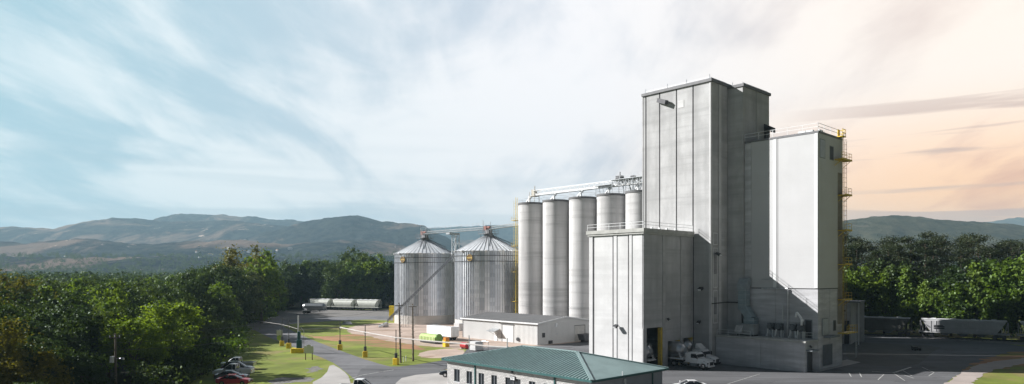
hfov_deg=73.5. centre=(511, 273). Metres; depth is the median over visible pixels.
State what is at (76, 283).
bright green tree
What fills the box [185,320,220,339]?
broadleaf tree
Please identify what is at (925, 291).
broadleaf tree
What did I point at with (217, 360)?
shrub
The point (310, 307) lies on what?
tank trailer
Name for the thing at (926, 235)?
pine tree
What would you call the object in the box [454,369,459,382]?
window
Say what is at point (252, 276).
broadleaf tree
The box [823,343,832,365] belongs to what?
door
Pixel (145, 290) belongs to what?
broadleaf tree
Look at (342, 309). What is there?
railway track
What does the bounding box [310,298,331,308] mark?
hopper wagon
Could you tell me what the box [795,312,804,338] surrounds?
filter blower
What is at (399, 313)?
utility pole
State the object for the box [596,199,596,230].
concrete silo
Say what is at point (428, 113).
sky
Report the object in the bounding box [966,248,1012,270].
pine tree
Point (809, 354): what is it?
door
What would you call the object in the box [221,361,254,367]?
parked suv
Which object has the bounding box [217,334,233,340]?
shrub
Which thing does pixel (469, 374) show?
window
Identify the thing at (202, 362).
shrub
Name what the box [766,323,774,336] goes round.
filter blower
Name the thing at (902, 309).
bright green tree
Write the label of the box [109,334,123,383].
utility pole
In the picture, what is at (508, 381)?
entrance door
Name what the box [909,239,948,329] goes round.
pine tree
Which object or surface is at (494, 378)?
window
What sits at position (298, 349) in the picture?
control post
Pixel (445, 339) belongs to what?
yellow cabinet
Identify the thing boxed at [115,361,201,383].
shrub
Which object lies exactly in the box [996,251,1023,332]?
bright green tree
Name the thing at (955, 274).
broadleaf tree
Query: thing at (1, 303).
broadleaf tree
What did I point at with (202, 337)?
overhead wire
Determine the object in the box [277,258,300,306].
broadleaf tree
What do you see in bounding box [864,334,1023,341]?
railway track
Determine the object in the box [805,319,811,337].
roof door
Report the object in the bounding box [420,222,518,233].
catwalk
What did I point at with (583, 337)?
dumpster
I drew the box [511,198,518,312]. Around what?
silo ladder
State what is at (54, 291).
broadleaf tree
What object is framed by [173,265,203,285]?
broadleaf tree
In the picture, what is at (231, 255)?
rusty tree
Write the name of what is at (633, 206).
concrete silo
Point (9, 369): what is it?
rusty tree
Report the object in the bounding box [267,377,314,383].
puddled track
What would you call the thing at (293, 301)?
broadleaf tree
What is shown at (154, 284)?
broadleaf tree
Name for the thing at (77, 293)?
broadleaf tree
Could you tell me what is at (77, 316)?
broadleaf tree
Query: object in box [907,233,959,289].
tree
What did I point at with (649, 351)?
bulk trailer
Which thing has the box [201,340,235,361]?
shrub
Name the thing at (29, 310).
broadleaf tree
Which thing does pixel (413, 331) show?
utility pole
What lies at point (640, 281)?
loading building
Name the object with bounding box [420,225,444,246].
peak machinery
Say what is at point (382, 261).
bright green tree
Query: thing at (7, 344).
rusty tree
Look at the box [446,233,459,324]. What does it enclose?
bridge leg
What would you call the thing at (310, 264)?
broadleaf tree
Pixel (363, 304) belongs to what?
hopper wagon
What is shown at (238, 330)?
shrub
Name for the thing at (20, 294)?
broadleaf tree
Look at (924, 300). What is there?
bright green tree
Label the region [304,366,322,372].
scuffed grass
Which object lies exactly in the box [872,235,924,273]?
pine tree
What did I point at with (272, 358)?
ground
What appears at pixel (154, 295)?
broadleaf tree
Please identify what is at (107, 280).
broadleaf tree
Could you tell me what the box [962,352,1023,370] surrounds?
bare verge
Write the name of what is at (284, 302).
bright green tree
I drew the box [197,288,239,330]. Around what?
broadleaf tree
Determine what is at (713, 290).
stair window frame
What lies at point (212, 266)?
broadleaf tree
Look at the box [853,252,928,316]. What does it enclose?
broadleaf tree
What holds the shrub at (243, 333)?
on the forest floor
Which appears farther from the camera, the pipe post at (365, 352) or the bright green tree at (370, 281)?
the bright green tree at (370, 281)
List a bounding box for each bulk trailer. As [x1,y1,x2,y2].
[647,338,686,362]
[647,343,655,360]
[650,336,693,358]
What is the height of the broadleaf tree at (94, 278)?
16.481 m
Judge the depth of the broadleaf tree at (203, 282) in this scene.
185.04 m
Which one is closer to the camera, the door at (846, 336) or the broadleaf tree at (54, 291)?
the broadleaf tree at (54, 291)
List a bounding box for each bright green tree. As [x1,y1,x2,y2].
[33,283,55,309]
[61,276,106,296]
[84,278,130,309]
[93,298,138,376]
[155,297,178,326]
[187,333,209,356]
[201,281,243,326]
[242,248,287,323]
[277,286,288,312]
[293,258,321,304]
[342,261,367,305]
[356,260,387,299]
[374,252,388,302]
[845,263,881,315]
[845,266,864,303]
[866,270,897,333]
[891,265,926,331]
[908,279,947,332]
[931,281,972,336]
[961,260,995,337]
[971,256,1023,338]
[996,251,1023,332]
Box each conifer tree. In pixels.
[285,263,314,308]
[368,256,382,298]
[376,263,393,306]
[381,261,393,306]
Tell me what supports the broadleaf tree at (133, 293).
on the forest floor
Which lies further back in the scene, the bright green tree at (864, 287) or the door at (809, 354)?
the bright green tree at (864, 287)
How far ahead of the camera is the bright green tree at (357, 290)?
305.90 m
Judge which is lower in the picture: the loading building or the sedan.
the sedan
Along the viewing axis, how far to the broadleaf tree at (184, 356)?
98.53 m
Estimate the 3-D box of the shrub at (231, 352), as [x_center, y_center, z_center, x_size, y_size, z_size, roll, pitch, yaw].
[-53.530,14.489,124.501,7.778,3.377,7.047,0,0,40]
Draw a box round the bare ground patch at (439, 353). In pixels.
[417,349,464,357]
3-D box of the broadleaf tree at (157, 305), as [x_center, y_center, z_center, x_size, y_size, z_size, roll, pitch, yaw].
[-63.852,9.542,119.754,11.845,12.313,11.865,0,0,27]
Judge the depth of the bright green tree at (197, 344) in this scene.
118.70 m
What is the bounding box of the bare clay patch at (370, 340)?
[311,334,423,349]
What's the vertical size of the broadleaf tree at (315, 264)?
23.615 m
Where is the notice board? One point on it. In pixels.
(279, 334)
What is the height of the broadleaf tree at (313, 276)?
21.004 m
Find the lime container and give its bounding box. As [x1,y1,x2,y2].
[419,333,441,343]
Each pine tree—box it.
[845,231,868,265]
[845,240,877,271]
[845,245,865,277]
[849,236,882,265]
[856,249,895,277]
[867,242,918,280]
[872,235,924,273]
[873,244,924,281]
[895,235,931,329]
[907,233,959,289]
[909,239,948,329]
[914,230,955,286]
[934,247,981,288]
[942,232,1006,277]
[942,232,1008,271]
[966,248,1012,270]
[979,239,1023,270]
[980,238,1023,333]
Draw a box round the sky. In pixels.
[0,0,1023,228]
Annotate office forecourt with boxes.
[396,373,447,383]
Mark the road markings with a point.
(849, 373)
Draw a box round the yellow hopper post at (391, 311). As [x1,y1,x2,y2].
[389,306,393,320]
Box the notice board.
[277,329,282,345]
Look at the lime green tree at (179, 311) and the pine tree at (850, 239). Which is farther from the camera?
the pine tree at (850, 239)
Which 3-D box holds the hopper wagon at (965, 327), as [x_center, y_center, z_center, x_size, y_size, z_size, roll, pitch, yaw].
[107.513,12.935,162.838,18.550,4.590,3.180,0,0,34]
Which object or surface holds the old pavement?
on the asphalt yard at (947, 361)
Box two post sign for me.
[304,345,313,359]
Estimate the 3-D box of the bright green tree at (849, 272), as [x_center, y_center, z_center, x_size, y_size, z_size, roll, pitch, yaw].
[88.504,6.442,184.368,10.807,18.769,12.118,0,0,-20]
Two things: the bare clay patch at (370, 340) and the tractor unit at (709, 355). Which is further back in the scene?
the bare clay patch at (370, 340)
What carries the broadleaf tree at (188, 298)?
on the forest floor
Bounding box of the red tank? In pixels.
[460,342,468,348]
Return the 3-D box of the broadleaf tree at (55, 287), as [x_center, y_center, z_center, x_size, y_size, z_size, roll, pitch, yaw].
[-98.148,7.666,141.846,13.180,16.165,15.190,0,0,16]
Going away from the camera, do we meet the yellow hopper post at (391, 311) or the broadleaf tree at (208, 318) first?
the broadleaf tree at (208, 318)
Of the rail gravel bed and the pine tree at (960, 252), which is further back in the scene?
the rail gravel bed
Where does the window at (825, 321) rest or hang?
in the clad tower at (795, 200)
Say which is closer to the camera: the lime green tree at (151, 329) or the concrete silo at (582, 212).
the lime green tree at (151, 329)
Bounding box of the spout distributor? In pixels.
[594,172,641,193]
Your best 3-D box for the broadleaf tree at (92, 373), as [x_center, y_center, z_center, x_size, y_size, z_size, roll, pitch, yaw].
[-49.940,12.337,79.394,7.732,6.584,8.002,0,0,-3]
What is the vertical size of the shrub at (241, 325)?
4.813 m
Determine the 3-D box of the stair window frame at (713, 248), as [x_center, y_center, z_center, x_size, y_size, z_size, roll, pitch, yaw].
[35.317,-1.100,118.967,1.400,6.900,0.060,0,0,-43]
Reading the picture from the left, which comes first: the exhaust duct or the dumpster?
the dumpster
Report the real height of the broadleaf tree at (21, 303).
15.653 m
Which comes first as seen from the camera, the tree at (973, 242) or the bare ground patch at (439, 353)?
the bare ground patch at (439, 353)
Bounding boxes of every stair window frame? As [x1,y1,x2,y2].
[713,248,717,287]
[713,290,717,322]
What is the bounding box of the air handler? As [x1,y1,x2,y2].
[734,323,759,335]
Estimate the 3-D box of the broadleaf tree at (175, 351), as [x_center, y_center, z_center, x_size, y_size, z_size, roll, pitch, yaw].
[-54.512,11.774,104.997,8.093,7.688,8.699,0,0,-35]
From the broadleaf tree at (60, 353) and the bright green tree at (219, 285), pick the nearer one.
the broadleaf tree at (60, 353)
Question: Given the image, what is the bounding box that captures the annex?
[715,329,819,372]
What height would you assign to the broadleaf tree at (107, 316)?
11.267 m
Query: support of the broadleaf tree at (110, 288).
on the forest floor
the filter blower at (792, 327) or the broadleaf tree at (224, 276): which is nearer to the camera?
the filter blower at (792, 327)
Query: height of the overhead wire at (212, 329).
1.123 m
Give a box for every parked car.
[214,370,249,378]
[215,374,252,383]
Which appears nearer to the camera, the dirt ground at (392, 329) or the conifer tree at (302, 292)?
the dirt ground at (392, 329)
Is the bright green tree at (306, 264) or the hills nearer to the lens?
the bright green tree at (306, 264)
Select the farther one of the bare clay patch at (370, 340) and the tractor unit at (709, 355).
the bare clay patch at (370, 340)
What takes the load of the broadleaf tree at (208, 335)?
on the forest floor
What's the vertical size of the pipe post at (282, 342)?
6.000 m
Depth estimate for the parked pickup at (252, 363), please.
110.75 m
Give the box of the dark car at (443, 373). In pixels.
[439,370,446,376]
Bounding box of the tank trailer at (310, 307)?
[302,303,326,313]
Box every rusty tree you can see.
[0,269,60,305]
[0,310,43,383]
[0,344,79,383]
[207,241,281,316]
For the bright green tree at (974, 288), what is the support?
on the ground at (272, 358)
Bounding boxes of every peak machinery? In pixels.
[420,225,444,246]
[483,222,511,243]
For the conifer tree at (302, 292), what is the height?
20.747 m
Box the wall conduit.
[712,302,742,322]
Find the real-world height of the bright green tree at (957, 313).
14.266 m
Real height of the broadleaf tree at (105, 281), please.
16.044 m
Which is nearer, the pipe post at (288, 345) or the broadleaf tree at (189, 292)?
the pipe post at (288, 345)
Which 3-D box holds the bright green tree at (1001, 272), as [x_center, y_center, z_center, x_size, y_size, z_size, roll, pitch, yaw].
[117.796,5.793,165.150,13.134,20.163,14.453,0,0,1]
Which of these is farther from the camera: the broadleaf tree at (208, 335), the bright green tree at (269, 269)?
the bright green tree at (269, 269)
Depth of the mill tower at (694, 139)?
120.87 m
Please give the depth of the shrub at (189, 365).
95.95 m
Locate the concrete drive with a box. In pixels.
[313,365,349,383]
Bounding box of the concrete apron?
[814,360,859,371]
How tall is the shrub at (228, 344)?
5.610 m
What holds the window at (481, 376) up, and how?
in the green roof office
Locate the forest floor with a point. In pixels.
(120, 378)
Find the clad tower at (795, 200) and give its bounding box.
[745,123,857,368]
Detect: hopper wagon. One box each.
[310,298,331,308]
[331,299,356,309]
[355,299,381,309]
[864,316,915,335]
[919,318,1012,339]
[1016,321,1023,340]
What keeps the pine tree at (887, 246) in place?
on the ground at (272, 358)
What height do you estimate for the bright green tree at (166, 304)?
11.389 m
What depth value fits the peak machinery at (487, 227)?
194.94 m
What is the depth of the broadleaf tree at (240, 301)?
182.93 m
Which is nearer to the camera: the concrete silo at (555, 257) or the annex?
the annex
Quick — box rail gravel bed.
[249,310,392,321]
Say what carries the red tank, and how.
on the dirt ground at (392, 329)
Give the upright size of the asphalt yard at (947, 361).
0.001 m
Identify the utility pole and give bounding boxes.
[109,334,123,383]
[395,303,402,362]
[409,304,416,360]
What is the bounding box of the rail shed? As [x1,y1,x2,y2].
[842,300,864,344]
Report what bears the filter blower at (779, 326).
on the annex
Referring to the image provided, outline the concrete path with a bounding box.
[944,358,1023,383]
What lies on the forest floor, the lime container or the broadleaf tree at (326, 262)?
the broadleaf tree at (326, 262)
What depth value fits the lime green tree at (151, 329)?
91.60 m
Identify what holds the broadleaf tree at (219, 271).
on the forest floor
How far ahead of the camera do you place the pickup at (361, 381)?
87.94 m
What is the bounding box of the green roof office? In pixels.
[441,345,668,383]
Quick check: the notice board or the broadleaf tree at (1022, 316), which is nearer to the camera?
the notice board
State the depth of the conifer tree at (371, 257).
319.34 m
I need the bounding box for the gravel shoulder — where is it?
[864,335,1023,344]
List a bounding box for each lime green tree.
[89,314,179,383]
[133,297,210,359]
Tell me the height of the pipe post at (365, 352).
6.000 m
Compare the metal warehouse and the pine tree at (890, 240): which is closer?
the metal warehouse
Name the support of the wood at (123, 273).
on the hills
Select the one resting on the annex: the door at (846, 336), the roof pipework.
the roof pipework
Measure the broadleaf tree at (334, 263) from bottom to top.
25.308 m
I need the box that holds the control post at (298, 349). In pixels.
[291,315,303,352]
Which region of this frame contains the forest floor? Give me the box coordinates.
[77,299,866,383]
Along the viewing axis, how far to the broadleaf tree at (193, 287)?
158.09 m
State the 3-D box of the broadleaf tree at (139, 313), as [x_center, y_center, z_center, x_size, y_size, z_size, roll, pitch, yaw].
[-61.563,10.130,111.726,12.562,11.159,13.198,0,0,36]
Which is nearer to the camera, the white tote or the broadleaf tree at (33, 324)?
the broadleaf tree at (33, 324)
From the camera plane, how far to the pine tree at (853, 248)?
191.49 m
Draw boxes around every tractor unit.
[671,350,714,368]
[683,343,720,364]
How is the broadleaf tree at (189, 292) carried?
on the forest floor
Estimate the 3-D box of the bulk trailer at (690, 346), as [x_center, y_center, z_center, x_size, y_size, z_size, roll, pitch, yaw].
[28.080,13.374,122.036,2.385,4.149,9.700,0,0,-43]
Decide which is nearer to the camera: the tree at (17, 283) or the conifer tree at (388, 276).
the tree at (17, 283)
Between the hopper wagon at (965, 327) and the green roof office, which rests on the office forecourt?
the green roof office
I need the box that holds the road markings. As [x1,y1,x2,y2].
[350,367,933,382]
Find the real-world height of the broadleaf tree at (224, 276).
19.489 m
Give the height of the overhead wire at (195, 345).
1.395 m
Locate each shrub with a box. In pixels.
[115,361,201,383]
[161,358,204,383]
[162,360,208,383]
[176,347,222,377]
[197,352,228,373]
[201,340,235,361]
[204,334,250,355]
[209,331,258,355]
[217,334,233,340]
[219,344,241,357]
[222,327,254,339]
[223,321,249,337]
[223,330,253,344]
[232,320,253,329]
[236,323,259,334]
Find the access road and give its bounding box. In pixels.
[247,316,392,378]
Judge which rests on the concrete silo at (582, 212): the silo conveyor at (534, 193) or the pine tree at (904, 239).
the silo conveyor at (534, 193)
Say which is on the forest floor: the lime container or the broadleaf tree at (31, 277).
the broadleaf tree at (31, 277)
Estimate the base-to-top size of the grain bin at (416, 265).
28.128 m
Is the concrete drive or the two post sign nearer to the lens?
the concrete drive
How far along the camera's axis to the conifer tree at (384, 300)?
310.76 m
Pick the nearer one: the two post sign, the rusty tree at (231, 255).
the two post sign
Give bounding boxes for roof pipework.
[761,279,787,336]
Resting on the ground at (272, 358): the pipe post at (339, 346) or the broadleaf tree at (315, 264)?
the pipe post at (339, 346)
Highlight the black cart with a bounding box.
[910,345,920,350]
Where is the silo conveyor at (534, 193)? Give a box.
[526,178,641,201]
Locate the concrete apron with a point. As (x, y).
(846, 362)
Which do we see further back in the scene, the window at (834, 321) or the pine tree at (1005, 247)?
the pine tree at (1005, 247)
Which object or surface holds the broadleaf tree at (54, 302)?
on the forest floor
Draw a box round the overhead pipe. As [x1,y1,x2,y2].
[256,320,506,347]
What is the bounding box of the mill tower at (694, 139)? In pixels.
[641,74,774,358]
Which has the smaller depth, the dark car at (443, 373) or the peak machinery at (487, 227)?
the dark car at (443, 373)
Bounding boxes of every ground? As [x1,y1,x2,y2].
[188,297,1023,383]
[347,323,580,348]
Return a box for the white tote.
[470,341,488,350]
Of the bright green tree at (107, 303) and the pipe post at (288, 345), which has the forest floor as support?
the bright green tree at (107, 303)
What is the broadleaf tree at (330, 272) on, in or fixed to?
on the forest floor
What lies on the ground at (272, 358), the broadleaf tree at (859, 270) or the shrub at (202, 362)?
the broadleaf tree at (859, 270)
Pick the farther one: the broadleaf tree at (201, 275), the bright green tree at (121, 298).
the broadleaf tree at (201, 275)
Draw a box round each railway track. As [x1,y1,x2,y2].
[285,308,387,310]
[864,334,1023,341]
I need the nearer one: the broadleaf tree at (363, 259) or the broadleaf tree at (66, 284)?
the broadleaf tree at (66, 284)
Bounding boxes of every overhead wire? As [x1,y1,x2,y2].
[116,320,297,342]
[125,327,288,349]
[132,316,297,334]
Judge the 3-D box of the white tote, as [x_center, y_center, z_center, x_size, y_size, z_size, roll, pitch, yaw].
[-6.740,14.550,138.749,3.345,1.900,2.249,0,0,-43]
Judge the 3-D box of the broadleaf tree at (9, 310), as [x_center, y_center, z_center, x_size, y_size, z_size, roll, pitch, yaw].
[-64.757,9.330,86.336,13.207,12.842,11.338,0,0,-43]
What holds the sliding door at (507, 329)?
in the metal warehouse
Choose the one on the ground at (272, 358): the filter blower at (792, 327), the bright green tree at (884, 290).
the bright green tree at (884, 290)
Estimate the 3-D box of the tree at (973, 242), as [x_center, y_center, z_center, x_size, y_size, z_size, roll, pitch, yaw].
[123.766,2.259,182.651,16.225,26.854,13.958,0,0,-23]
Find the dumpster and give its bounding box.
[577,333,588,341]
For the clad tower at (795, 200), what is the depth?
114.82 m
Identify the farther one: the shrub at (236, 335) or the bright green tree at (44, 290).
the shrub at (236, 335)
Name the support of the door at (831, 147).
in the clad tower at (795, 200)
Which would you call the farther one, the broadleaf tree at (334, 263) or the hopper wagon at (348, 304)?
the broadleaf tree at (334, 263)
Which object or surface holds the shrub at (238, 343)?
on the forest floor
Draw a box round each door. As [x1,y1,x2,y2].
[501,324,512,342]
[506,377,520,383]
[574,325,584,341]
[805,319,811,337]
[807,352,811,371]
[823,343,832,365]
[830,146,833,160]
[844,321,848,343]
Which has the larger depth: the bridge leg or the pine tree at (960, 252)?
the bridge leg
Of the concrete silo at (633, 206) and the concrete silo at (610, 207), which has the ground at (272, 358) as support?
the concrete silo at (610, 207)
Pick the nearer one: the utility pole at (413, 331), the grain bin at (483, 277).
the utility pole at (413, 331)
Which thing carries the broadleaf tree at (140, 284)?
on the forest floor
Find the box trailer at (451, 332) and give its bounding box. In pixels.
[427,325,458,339]
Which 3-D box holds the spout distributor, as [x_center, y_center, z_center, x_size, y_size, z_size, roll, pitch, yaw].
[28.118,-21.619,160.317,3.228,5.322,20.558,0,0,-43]
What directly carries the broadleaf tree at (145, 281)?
on the forest floor
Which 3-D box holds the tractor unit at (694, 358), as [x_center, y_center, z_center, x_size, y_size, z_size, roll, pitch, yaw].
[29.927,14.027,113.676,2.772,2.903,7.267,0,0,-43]
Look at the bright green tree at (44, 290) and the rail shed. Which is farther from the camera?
the rail shed
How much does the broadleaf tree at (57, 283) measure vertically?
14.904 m
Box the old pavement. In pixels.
[846,342,939,365]
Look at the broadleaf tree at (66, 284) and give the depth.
148.39 m
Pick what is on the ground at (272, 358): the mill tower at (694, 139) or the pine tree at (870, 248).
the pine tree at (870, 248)
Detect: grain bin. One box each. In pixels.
[393,234,454,324]
[453,229,518,322]
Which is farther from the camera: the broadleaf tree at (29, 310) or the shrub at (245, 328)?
the shrub at (245, 328)
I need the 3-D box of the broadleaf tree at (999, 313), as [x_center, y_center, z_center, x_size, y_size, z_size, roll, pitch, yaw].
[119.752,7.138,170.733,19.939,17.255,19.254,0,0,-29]
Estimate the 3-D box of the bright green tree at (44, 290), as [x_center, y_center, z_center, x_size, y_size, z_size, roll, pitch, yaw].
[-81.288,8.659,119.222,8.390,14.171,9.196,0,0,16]
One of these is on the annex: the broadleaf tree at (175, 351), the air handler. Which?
the air handler
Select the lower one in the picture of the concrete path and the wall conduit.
the concrete path
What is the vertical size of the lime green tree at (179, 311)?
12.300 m
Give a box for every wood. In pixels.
[0,250,396,298]
[858,256,1005,286]
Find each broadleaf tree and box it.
[0,281,45,316]
[0,288,38,305]
[0,293,17,318]
[0,299,51,342]
[0,310,97,379]
[0,332,90,383]
[10,273,35,280]
[12,380,46,383]
[13,300,70,334]
[19,272,64,295]
[26,279,61,299]
[31,295,107,372]
[34,278,87,288]
[38,287,96,321]
[55,275,96,294]
[57,352,114,383]
[58,288,92,301]
[58,304,141,383]
[76,283,136,308]
[82,276,155,307]
[83,273,135,290]
[84,274,98,283]
[96,303,166,339]
[100,276,133,284]
[111,278,143,308]
[125,293,182,359]
[130,279,152,294]
[131,278,153,285]
[133,283,157,297]
[134,285,189,326]
[137,277,166,288]
[137,332,181,374]
[141,287,202,334]
[152,269,212,315]
[157,349,195,376]
[169,282,202,309]
[170,289,202,329]
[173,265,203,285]
[179,265,215,295]
[184,314,221,339]
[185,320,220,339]
[185,329,220,341]
[192,276,209,295]
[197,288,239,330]
[198,261,223,273]
[205,256,262,320]
[205,261,246,299]
[225,263,271,320]
[232,294,250,320]
[263,287,282,311]
[271,287,287,310]
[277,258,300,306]
[278,267,297,305]
[283,283,294,306]
[300,257,326,300]
[305,265,338,302]
[309,258,338,298]
[316,259,338,305]
[319,265,358,301]
[328,255,353,298]
[334,252,382,305]
[335,245,370,298]
[845,267,879,312]
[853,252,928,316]
[897,275,946,332]
[915,252,1005,335]
[967,283,1022,335]
[989,261,1023,322]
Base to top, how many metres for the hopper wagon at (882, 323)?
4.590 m
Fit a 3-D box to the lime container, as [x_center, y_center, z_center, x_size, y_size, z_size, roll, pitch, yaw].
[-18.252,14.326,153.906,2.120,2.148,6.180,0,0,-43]
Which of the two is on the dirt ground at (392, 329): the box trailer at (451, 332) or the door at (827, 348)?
the box trailer at (451, 332)
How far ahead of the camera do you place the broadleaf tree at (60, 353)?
77.31 m
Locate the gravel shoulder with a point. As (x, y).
(1007, 342)
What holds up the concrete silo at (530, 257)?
on the dirt ground at (392, 329)
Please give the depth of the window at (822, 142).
111.70 m
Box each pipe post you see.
[280,325,283,345]
[286,320,290,348]
[337,328,342,349]
[363,325,367,356]
[393,338,398,364]
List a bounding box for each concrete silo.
[518,198,542,314]
[542,195,568,315]
[569,192,595,318]
[596,189,624,230]
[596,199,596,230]
[625,185,641,228]
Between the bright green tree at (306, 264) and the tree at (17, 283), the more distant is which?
the bright green tree at (306, 264)
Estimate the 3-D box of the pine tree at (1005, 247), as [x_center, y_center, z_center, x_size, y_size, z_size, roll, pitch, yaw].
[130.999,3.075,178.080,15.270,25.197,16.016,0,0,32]
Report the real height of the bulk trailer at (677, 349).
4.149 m
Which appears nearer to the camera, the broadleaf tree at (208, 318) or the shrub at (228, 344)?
the shrub at (228, 344)
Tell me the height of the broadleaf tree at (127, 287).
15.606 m
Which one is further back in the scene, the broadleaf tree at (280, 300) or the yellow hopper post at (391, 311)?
the broadleaf tree at (280, 300)
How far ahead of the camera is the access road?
157.22 m
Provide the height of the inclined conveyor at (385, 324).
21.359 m
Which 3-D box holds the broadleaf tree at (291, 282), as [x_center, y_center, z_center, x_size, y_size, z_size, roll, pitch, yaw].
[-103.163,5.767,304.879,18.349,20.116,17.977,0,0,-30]
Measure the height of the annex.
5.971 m
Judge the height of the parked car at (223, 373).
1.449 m
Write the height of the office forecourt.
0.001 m
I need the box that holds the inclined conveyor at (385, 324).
[378,255,452,327]
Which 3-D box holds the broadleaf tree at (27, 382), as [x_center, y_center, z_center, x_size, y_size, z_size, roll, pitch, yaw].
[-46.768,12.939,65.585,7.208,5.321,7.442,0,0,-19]
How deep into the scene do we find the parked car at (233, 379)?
94.77 m
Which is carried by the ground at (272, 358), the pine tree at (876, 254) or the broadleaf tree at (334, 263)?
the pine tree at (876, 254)
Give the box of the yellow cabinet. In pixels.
[443,337,448,346]
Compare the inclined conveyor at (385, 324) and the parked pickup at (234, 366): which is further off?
the inclined conveyor at (385, 324)
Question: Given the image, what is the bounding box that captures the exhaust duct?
[737,278,757,335]
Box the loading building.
[586,221,693,366]
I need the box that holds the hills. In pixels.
[0,213,1023,273]
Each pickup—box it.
[212,363,254,373]
[220,357,255,366]
[340,378,371,383]
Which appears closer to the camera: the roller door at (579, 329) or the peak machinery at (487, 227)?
the roller door at (579, 329)
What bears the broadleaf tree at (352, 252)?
on the forest floor
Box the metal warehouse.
[460,312,588,344]
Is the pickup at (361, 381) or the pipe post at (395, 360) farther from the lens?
the pipe post at (395, 360)
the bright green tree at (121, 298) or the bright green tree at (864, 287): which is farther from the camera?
the bright green tree at (864, 287)
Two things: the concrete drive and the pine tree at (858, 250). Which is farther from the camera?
the pine tree at (858, 250)
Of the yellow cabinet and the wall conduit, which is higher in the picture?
the wall conduit
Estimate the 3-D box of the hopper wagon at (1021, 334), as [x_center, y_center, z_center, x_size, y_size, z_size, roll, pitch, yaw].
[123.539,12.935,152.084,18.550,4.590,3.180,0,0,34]
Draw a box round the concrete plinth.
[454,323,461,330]
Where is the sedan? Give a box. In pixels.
[675,379,704,383]
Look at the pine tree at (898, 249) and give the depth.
186.76 m
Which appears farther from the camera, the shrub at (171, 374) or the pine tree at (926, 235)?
the pine tree at (926, 235)
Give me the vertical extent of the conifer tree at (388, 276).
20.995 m
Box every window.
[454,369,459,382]
[467,371,471,383]
[479,373,483,383]
[492,375,496,383]
[820,138,824,158]
[822,318,828,335]
[833,320,835,330]
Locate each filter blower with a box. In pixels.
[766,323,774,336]
[774,323,783,337]
[788,324,797,338]
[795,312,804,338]
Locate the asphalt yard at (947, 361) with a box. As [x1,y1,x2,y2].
[356,336,1023,383]
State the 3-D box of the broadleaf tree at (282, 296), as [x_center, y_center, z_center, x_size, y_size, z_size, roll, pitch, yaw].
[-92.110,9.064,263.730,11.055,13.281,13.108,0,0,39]
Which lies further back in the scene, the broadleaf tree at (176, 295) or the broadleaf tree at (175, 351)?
the broadleaf tree at (176, 295)
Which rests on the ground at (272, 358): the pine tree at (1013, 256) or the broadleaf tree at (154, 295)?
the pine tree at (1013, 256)

